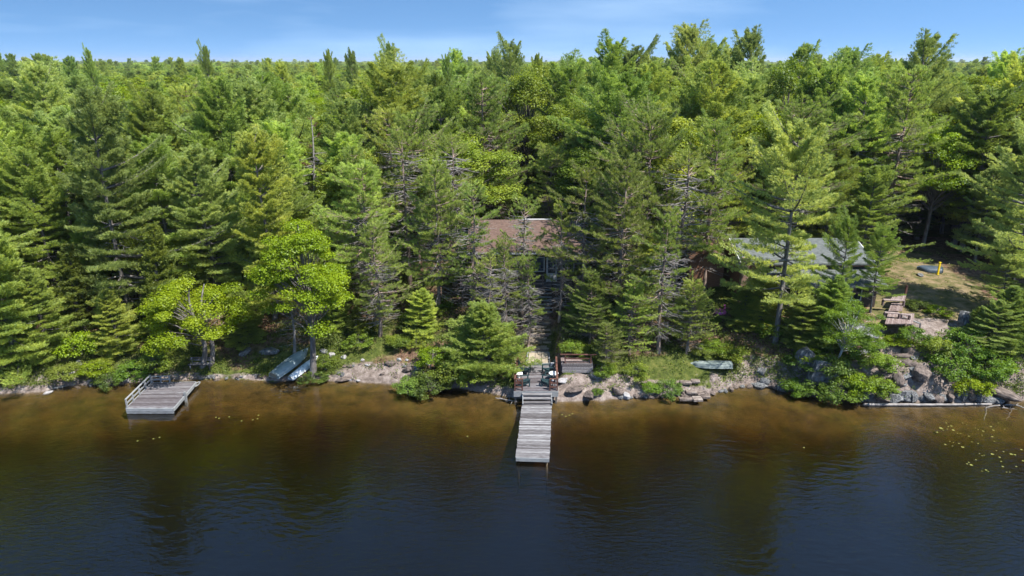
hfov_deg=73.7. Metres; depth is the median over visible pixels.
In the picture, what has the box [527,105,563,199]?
broadleaf tree
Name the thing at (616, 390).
boulder
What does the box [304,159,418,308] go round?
red pine
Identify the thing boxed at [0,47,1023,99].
forest
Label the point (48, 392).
boulder
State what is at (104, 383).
shrub
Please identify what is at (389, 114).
red pine
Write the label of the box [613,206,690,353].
red pine
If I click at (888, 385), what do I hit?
shrub
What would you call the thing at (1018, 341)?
white pine
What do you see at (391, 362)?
boulder
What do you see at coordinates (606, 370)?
shrub
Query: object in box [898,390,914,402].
boulder
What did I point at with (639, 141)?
red pine
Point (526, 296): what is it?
red pine
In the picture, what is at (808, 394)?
shrub
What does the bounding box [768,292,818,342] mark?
young pine
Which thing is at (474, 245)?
red pine
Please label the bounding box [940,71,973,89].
white pine
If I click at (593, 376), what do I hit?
boulder
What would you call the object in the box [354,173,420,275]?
white pine
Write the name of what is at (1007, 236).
white pine
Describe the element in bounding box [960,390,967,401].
boulder
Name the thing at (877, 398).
boulder
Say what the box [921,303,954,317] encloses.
shrub
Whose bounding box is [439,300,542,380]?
young pine
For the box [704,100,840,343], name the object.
white pine
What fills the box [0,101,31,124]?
broadleaf tree
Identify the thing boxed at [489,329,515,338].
shrub
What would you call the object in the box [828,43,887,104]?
white pine
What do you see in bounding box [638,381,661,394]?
shrub
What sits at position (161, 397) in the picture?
floating platform
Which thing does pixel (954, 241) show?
broadleaf tree
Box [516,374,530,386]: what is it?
adirondack chair
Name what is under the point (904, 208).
white pine
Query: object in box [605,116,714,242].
broadleaf tree
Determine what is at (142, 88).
broadleaf tree
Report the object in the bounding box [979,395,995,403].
boulder
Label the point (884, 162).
red pine
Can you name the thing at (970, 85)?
white pine
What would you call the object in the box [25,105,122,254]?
white pine
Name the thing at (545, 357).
paver terrace
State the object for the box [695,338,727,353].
shrub
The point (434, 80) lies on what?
white pine
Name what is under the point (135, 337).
shrub
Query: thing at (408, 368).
boulder
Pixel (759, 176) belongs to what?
white pine
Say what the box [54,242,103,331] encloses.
cedar tree
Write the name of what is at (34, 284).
white pine
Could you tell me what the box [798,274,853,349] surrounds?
white pine
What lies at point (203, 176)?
white pine
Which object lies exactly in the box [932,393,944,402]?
boulder
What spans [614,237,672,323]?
white pine
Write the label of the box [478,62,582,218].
broadleaf tree
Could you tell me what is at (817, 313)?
white pine
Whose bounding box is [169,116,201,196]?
white pine
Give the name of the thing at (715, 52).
white pine
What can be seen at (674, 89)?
white pine
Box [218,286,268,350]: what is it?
white pine
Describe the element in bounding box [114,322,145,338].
shrub
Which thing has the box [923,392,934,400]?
boulder
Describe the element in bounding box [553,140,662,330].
red pine
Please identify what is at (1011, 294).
white pine
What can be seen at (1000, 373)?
shrub
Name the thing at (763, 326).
shrub
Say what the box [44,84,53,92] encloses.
white pine
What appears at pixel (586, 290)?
red pine
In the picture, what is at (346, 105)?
white pine
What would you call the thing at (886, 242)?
white pine
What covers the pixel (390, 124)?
red pine
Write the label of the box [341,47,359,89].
white pine
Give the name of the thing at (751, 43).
white pine
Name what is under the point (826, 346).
shrub
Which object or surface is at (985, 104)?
white pine
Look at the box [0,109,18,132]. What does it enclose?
white pine
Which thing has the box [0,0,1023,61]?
sky
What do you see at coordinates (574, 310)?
white pine
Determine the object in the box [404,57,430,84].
white pine
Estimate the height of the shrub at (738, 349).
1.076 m
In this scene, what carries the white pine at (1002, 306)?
on the ground at (372, 472)
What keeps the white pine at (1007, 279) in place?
on the ground at (372, 472)
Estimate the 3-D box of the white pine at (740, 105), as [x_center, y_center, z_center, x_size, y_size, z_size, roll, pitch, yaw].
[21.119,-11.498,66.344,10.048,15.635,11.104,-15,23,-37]
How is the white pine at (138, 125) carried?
on the ground at (372, 472)
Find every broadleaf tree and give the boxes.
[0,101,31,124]
[29,105,124,139]
[60,86,128,118]
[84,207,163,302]
[109,86,144,109]
[113,121,191,187]
[121,85,167,99]
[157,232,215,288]
[285,86,319,101]
[299,114,324,141]
[301,115,382,187]
[303,101,327,125]
[306,113,366,161]
[313,147,396,221]
[317,101,331,112]
[399,131,526,256]
[460,170,488,237]
[468,110,523,208]
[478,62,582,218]
[525,97,605,219]
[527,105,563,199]
[549,147,611,256]
[552,106,624,167]
[585,202,619,269]
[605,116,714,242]
[652,81,685,103]
[730,109,809,220]
[738,56,835,225]
[771,90,840,225]
[824,130,875,230]
[888,112,961,228]
[896,120,987,247]
[919,120,1023,244]
[929,74,1009,228]
[947,107,1023,238]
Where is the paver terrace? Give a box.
[526,352,549,365]
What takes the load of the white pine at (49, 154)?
on the ground at (372, 472)
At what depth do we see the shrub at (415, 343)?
50.73 m
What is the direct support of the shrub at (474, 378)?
on the ground at (372, 472)
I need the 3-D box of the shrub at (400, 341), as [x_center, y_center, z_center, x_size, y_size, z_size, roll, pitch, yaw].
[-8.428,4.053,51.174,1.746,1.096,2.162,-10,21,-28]
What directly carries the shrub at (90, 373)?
on the ground at (372, 472)
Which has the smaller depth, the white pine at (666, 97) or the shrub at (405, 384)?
the shrub at (405, 384)
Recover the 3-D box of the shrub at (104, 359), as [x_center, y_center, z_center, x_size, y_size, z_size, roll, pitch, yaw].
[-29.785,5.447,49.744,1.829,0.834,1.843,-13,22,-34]
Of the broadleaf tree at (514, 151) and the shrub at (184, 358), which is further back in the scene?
the broadleaf tree at (514, 151)
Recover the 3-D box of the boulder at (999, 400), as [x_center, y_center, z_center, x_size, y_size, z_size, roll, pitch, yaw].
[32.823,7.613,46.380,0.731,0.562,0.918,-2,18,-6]
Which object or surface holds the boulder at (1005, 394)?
on the ground at (372, 472)
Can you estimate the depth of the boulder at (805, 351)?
47.48 m
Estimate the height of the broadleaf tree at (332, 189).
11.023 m
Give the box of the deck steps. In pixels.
[522,393,551,403]
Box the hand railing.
[900,316,920,330]
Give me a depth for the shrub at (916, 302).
52.18 m
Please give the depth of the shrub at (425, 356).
48.63 m
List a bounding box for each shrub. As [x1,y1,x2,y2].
[2,363,28,377]
[9,358,36,369]
[25,346,50,360]
[44,360,87,381]
[50,330,99,357]
[76,358,114,378]
[89,370,125,391]
[90,356,115,368]
[110,343,137,355]
[112,359,153,382]
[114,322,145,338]
[119,332,145,340]
[133,351,173,372]
[153,349,172,358]
[180,355,198,365]
[295,368,329,384]
[316,355,338,368]
[340,332,373,349]
[354,317,382,332]
[367,302,393,312]
[384,334,407,346]
[387,335,411,349]
[391,374,429,396]
[397,312,408,319]
[397,317,424,334]
[406,336,426,348]
[411,368,454,400]
[414,346,452,369]
[427,357,472,384]
[431,294,453,308]
[435,307,448,315]
[456,361,496,387]
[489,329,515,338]
[500,363,514,376]
[557,338,590,353]
[559,339,585,353]
[576,351,597,360]
[588,344,605,357]
[592,388,603,395]
[593,355,619,366]
[593,362,617,378]
[621,360,649,381]
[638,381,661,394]
[655,378,683,401]
[671,332,683,340]
[676,311,708,328]
[689,346,716,358]
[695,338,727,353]
[705,315,721,322]
[717,343,749,364]
[755,319,785,338]
[776,377,816,397]
[781,348,824,371]
[791,345,826,362]
[799,378,841,404]
[803,331,838,349]
[814,375,868,402]
[815,351,857,378]
[822,328,877,361]
[838,371,886,396]
[857,351,904,372]
[861,374,901,399]
[869,338,887,348]
[883,333,915,347]
[891,324,934,346]
[902,298,930,310]
[913,335,962,359]
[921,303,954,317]
[922,351,983,381]
[937,326,999,365]
[949,325,987,341]
[952,373,997,396]
[968,351,1021,381]
[977,360,997,369]
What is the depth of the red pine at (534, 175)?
83.15 m
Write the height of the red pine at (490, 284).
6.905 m
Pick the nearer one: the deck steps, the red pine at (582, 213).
the deck steps
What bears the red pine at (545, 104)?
on the ground at (372, 472)
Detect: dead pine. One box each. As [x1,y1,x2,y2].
[272,288,307,353]
[299,115,330,223]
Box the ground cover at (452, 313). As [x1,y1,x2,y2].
[0,238,1023,399]
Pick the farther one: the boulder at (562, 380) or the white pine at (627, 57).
the white pine at (627, 57)
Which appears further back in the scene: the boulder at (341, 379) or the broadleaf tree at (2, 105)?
the broadleaf tree at (2, 105)
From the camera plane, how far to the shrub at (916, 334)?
48.31 m
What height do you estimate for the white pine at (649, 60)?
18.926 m
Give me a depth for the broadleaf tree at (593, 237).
58.73 m
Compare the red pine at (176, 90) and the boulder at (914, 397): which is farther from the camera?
the red pine at (176, 90)
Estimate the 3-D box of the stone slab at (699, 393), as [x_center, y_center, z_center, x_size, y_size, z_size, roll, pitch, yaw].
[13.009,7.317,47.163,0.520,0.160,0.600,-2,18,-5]
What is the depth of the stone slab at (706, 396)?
46.63 m
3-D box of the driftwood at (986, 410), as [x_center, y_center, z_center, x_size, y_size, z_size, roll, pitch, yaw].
[31.611,8.194,45.365,2.559,0.375,0.586,-14,23,-35]
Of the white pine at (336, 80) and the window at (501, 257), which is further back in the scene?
the white pine at (336, 80)
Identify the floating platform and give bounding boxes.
[124,375,199,413]
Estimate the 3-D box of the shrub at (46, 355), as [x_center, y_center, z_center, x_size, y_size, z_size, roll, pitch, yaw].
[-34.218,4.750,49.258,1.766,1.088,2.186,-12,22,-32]
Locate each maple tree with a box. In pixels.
[134,276,254,368]
[244,217,354,376]
[329,80,381,127]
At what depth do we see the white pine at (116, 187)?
60.43 m
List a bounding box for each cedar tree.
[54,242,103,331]
[134,220,192,342]
[348,306,367,339]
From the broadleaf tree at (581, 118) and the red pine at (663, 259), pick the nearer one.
the red pine at (663, 259)
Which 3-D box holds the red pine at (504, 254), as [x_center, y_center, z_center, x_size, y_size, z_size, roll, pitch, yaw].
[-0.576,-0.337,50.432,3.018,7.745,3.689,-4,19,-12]
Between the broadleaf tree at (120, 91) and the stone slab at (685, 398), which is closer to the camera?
the stone slab at (685, 398)
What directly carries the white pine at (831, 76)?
on the ground at (372, 472)
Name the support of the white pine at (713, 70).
on the ground at (372, 472)
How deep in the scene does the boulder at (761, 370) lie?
48.90 m
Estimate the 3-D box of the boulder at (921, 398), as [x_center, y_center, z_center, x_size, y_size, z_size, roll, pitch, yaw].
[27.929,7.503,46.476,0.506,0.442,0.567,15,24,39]
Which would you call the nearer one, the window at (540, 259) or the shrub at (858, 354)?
the shrub at (858, 354)
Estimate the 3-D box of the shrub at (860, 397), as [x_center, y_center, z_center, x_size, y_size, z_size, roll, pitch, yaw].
[22.593,6.959,46.460,3.358,1.623,3.247,17,25,41]
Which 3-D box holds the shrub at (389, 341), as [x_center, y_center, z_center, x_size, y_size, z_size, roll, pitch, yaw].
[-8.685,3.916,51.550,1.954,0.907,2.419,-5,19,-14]
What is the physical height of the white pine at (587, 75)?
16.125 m
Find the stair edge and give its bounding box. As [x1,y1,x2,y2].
[530,349,547,350]
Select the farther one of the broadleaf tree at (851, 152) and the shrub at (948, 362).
the broadleaf tree at (851, 152)
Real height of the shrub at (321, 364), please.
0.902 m
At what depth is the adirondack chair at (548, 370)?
48.33 m
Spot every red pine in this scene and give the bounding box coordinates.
[164,73,224,115]
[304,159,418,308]
[325,82,353,115]
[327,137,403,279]
[339,94,387,155]
[353,216,427,336]
[358,106,422,199]
[370,123,438,284]
[376,95,426,195]
[386,95,486,265]
[394,150,489,314]
[414,129,478,286]
[435,69,487,141]
[446,178,521,306]
[450,94,533,215]
[451,73,535,210]
[457,104,509,184]
[469,253,506,310]
[478,146,531,219]
[481,233,521,326]
[497,192,546,325]
[507,251,546,347]
[511,95,550,194]
[522,137,584,219]
[532,160,613,297]
[538,79,564,189]
[540,197,589,322]
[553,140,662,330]
[557,290,609,343]
[560,264,611,343]
[589,90,690,272]
[591,320,634,366]
[605,276,670,354]
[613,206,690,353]
[641,144,714,317]
[654,56,712,103]
[654,271,722,353]
[655,107,746,289]
[657,91,711,233]
[698,140,784,242]
[742,87,869,233]
[845,63,960,236]
[847,97,930,233]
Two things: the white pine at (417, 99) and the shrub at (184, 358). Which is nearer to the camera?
the shrub at (184, 358)
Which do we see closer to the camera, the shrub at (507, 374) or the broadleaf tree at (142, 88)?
the shrub at (507, 374)
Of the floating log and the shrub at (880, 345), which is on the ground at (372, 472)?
the shrub at (880, 345)
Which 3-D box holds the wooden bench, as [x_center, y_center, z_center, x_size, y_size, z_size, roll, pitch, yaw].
[-22.878,5.576,50.156,1.700,0.900,0.485,0,18,0]
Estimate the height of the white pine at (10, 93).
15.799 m
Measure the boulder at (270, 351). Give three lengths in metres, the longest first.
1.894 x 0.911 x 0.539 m
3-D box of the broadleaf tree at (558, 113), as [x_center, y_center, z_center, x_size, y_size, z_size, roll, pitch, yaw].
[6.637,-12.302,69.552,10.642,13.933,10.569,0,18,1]
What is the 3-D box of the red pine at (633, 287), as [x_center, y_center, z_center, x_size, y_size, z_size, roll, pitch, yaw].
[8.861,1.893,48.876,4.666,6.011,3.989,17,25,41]
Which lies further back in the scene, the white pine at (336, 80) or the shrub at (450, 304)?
the white pine at (336, 80)
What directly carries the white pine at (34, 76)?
on the ground at (372, 472)
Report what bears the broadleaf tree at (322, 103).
on the ground at (372, 472)
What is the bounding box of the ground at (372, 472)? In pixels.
[0,176,1023,575]
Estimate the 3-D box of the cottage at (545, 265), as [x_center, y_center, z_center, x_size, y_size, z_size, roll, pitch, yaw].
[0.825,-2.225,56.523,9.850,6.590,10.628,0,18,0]
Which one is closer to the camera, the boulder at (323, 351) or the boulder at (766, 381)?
the boulder at (766, 381)
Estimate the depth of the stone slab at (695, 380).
47.59 m
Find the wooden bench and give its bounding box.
[189,357,212,369]
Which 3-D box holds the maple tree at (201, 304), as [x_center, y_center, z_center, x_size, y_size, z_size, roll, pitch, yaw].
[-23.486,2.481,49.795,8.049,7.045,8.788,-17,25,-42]
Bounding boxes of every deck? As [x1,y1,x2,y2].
[514,356,557,404]
[881,285,913,323]
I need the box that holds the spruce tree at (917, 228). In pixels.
[896,151,938,239]
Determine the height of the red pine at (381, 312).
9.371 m
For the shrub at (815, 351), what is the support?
on the ground at (372, 472)
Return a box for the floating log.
[863,403,991,405]
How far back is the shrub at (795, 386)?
47.16 m
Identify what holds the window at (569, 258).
in the cottage at (545, 265)
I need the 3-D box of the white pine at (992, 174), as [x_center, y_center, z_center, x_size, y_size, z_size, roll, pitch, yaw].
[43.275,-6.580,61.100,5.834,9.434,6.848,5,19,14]
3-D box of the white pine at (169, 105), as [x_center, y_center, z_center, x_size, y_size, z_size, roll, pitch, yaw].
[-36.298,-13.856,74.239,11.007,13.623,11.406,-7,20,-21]
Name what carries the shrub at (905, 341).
on the ground at (372, 472)
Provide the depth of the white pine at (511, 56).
112.62 m
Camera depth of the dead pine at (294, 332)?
50.49 m
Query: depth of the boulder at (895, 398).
46.06 m
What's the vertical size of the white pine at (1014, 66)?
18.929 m
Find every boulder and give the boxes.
[42,390,53,394]
[239,347,251,356]
[259,347,279,354]
[320,349,327,353]
[335,377,351,381]
[385,360,395,366]
[402,364,414,372]
[558,378,567,383]
[565,385,584,392]
[584,390,593,399]
[590,372,601,379]
[611,386,623,394]
[623,392,629,399]
[753,381,767,389]
[756,367,766,375]
[760,378,771,384]
[772,382,777,390]
[777,381,787,391]
[794,346,815,370]
[805,357,838,386]
[848,323,878,338]
[873,393,884,400]
[875,373,892,379]
[888,393,900,402]
[890,369,904,386]
[894,353,915,357]
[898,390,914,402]
[900,344,927,355]
[901,359,918,366]
[903,373,912,378]
[911,364,931,382]
[911,391,917,402]
[918,395,925,401]
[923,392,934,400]
[928,360,938,367]
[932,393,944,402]
[938,394,947,401]
[947,392,954,402]
[954,392,961,398]
[957,311,970,328]
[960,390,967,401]
[967,392,976,400]
[975,392,982,402]
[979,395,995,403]
[987,386,1021,401]
[992,395,1004,403]
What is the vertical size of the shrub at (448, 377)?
1.972 m
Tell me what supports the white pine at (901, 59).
on the ground at (372, 472)
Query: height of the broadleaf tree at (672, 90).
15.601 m
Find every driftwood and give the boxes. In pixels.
[495,396,516,402]
[984,405,999,420]
[1001,404,1016,417]
[1004,404,1023,407]
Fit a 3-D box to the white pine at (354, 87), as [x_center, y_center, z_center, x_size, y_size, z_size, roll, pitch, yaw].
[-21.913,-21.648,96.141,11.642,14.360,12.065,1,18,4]
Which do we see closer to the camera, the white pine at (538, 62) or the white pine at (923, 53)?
the white pine at (923, 53)
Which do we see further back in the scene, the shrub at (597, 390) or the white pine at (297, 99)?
the white pine at (297, 99)
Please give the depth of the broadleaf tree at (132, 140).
61.43 m
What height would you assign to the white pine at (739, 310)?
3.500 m
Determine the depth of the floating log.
45.88 m
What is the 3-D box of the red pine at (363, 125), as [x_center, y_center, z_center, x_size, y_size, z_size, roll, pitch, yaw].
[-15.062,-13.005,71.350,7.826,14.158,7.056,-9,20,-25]
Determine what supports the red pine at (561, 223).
on the ground at (372, 472)
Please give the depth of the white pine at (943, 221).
72.33 m
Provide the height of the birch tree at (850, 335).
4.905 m
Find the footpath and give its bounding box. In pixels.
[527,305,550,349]
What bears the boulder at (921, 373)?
on the ground at (372, 472)
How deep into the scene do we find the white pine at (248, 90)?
59.80 m
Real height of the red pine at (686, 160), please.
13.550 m
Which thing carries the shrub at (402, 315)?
on the ground at (372, 472)
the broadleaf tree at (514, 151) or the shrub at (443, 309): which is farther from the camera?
the broadleaf tree at (514, 151)
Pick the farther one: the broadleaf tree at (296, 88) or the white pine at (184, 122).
the broadleaf tree at (296, 88)
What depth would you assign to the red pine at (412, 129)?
58.41 m
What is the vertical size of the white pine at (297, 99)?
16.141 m
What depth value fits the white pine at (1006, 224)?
60.12 m
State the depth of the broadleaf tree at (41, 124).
64.25 m
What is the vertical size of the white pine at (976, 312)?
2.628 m
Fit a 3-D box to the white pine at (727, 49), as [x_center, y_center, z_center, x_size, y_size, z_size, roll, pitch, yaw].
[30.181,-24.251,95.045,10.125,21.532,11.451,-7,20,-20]
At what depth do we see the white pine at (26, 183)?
51.60 m
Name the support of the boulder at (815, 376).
on the ground at (372, 472)
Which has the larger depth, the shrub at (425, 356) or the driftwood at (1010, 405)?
the shrub at (425, 356)
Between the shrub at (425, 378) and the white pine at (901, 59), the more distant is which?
the white pine at (901, 59)
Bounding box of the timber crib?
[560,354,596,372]
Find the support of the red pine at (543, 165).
on the ground at (372, 472)
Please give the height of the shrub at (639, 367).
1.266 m
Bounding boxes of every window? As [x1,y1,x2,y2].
[477,257,493,271]
[499,257,519,271]
[529,257,544,271]
[563,258,573,271]
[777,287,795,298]
[849,287,862,300]
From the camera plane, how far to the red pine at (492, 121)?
65.73 m
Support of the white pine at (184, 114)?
on the ground at (372, 472)
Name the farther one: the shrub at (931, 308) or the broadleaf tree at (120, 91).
the broadleaf tree at (120, 91)
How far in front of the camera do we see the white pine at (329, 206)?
63.66 m
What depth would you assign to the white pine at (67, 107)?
60.67 m
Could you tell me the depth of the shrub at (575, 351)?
48.72 m
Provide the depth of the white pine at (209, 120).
57.16 m
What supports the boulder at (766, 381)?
on the ground at (372, 472)
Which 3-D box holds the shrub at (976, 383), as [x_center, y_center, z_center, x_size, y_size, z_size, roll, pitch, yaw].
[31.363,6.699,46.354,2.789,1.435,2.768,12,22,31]
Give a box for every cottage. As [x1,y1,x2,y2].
[459,219,582,312]
[678,235,887,308]
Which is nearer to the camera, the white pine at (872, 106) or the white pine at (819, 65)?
the white pine at (872, 106)
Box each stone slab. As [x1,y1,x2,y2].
[679,397,692,400]
[680,380,691,384]
[685,390,696,394]
[691,379,699,382]
[692,396,702,401]
[697,391,704,395]
[701,394,710,398]
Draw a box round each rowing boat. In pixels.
[269,348,307,378]
[691,361,732,368]
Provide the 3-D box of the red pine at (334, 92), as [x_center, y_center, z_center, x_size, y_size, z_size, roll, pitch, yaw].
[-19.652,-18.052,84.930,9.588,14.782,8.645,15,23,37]
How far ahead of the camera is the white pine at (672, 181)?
59.50 m
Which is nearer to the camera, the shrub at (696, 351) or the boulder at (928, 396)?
the boulder at (928, 396)
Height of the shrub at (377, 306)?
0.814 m
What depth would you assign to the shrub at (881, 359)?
46.57 m
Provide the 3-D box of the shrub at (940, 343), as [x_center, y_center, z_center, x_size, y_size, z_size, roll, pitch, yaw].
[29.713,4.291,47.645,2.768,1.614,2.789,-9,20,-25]
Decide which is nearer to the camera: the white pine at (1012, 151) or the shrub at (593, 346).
the shrub at (593, 346)
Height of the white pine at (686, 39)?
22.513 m
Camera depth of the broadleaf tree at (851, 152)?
65.36 m
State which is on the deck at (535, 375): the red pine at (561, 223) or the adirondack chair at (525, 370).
the adirondack chair at (525, 370)
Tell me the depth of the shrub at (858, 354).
46.94 m
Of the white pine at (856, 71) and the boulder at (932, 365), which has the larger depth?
the white pine at (856, 71)
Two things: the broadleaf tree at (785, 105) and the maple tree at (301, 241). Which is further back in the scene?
the broadleaf tree at (785, 105)
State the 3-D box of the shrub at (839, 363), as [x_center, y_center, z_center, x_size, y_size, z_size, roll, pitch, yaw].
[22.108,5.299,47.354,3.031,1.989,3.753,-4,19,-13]
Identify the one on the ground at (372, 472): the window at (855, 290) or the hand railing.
the hand railing
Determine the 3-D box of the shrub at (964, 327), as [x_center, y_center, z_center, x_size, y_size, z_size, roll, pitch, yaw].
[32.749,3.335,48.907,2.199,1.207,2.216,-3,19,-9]
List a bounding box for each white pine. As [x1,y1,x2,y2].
[0,71,34,109]
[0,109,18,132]
[0,117,67,277]
[0,139,102,302]
[0,170,55,298]
[0,227,71,386]
[3,56,75,125]
[3,119,82,279]
[3,265,89,359]
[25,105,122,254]
[29,123,140,251]
[35,105,74,145]
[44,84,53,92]
[47,130,140,235]
[48,72,93,99]
[55,81,231,310]
[60,219,110,305]
[76,151,174,278]
[79,43,99,89]
[85,288,150,358]
[105,81,202,243]
[107,133,238,286]
[120,100,154,209]
[150,95,178,123]
[156,143,260,303]
[159,65,271,264]
[166,76,216,114]
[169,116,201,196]
[174,112,193,125]
[187,105,240,218]
[192,38,214,89]
[197,68,324,229]
[203,185,252,275]
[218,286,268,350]
[222,107,325,232]
[222,122,345,319]
[237,157,342,280]
[244,68,322,205]
[258,83,322,188]
[266,59,295,89]
[277,185,331,271]
[291,139,331,230]
[303,95,375,217]
[309,132,402,266]
[316,291,350,332]
[319,48,338,97]
[319,157,350,252]
[324,47,432,188]
[324,77,346,94]
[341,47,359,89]
[344,82,359,89]
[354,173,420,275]
[373,32,397,87]
[378,86,471,223]
[400,287,444,338]
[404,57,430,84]
[409,72,457,134]
[421,82,522,243]
[441,52,454,83]
[474,44,507,82]
[481,30,530,86]
[514,126,605,237]
[519,48,601,217]
[529,52,548,99]
[546,57,667,254]
[561,290,595,332]
[572,28,638,105]
[580,70,592,92]
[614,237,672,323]
[617,147,673,267]
[620,33,664,75]
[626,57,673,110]
[626,90,670,135]
[633,53,668,95]
[650,55,762,236]
[657,206,692,279]
[659,18,713,90]
[659,25,738,90]
[668,79,714,238]
[699,90,773,240]
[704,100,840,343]
[707,57,783,169]
[719,285,762,331]
[720,35,766,69]
[726,167,806,237]
[729,24,776,85]
[733,269,786,331]
[770,46,872,228]
[772,138,874,238]
[779,290,825,350]
[785,38,826,101]
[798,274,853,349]
[798,308,828,346]
[801,66,909,219]
[806,58,836,75]
[808,205,863,296]
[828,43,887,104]
[847,162,935,267]
[853,57,874,76]
[854,221,912,312]
[862,50,891,73]
[867,54,903,78]
[872,65,896,97]
[879,99,946,223]
[883,27,979,224]
[884,58,903,64]
[893,57,918,73]
[905,95,975,233]
[908,92,957,218]
[914,51,1023,243]
[927,78,1023,251]
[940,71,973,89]
[945,116,1023,285]
[948,298,1023,360]
[949,164,1023,261]
[958,76,1003,96]
[962,240,1023,296]
[966,306,987,341]
[971,103,1023,197]
[978,285,1023,360]
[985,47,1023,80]
[986,293,1023,354]
[988,185,1023,243]
[1005,56,1023,80]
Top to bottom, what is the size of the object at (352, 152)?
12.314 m
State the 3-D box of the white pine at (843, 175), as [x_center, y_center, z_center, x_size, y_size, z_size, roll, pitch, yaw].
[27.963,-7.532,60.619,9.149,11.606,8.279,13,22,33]
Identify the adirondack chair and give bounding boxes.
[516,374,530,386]
[518,360,530,374]
[540,372,554,386]
[542,360,555,374]
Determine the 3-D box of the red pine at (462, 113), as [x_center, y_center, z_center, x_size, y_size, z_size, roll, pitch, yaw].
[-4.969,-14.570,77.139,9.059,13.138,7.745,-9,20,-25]
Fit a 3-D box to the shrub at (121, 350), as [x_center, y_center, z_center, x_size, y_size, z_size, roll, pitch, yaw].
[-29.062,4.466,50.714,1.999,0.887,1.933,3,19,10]
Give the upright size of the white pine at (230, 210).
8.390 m
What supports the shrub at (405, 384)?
on the ground at (372, 472)
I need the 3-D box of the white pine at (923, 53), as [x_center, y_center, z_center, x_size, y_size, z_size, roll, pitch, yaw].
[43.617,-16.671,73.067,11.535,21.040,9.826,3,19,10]
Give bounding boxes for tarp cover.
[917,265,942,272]
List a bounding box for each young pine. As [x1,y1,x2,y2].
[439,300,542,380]
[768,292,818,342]
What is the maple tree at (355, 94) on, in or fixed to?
on the ground at (372, 472)
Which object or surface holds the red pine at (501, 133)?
on the ground at (372, 472)
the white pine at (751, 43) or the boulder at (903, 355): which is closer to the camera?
the boulder at (903, 355)
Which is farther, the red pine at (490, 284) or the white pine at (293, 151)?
the white pine at (293, 151)
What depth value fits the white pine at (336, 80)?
114.37 m
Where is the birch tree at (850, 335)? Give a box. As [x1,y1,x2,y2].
[820,297,889,357]
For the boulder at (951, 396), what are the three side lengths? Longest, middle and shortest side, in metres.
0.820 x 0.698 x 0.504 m
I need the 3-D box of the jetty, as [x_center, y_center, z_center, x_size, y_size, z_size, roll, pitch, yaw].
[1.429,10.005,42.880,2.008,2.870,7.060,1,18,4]
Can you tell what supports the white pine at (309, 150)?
on the ground at (372, 472)
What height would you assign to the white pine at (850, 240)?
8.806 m
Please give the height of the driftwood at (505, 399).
0.510 m
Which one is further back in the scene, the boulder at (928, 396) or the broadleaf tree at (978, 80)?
the broadleaf tree at (978, 80)
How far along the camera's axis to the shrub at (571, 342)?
48.79 m
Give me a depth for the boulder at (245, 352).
50.92 m
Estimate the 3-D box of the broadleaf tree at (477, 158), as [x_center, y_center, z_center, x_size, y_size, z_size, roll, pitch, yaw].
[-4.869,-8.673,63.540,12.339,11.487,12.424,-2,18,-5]
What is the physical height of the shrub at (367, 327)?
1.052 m
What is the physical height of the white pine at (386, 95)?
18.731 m
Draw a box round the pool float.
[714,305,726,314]
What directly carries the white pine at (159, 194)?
on the ground at (372, 472)
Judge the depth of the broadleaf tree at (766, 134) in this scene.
62.57 m
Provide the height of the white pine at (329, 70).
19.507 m
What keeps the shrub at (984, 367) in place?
on the ground at (372, 472)
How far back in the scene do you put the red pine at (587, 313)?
49.16 m
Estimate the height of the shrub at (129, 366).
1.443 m
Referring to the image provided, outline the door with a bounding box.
[546,257,556,281]
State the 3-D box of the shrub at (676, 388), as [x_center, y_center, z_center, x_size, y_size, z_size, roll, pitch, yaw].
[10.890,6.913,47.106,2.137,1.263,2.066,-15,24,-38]
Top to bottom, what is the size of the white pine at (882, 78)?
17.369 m
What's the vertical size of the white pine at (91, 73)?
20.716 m
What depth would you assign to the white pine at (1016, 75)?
63.81 m
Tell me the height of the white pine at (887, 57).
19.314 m
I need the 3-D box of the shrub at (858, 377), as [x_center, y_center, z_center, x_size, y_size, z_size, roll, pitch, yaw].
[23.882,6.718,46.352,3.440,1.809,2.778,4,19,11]
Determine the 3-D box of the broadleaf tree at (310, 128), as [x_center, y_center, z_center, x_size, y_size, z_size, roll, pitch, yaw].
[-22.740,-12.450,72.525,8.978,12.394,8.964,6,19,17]
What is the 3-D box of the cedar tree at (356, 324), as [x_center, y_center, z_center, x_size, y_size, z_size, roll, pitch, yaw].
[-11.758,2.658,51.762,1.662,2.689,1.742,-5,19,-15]
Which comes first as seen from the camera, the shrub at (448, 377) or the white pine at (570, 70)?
the shrub at (448, 377)
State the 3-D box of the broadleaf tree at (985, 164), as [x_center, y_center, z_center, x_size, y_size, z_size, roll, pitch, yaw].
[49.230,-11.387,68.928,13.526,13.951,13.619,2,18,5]
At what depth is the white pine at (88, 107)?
49.86 m
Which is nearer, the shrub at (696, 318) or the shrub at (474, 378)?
the shrub at (474, 378)
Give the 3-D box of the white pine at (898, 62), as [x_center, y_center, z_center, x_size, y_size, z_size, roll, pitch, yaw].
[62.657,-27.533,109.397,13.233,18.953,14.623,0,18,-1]
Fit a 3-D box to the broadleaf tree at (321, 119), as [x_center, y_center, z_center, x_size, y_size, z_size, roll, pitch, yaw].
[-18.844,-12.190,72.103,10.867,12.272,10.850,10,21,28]
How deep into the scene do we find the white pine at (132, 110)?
67.89 m
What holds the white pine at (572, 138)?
on the ground at (372, 472)
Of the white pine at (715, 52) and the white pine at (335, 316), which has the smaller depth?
the white pine at (335, 316)

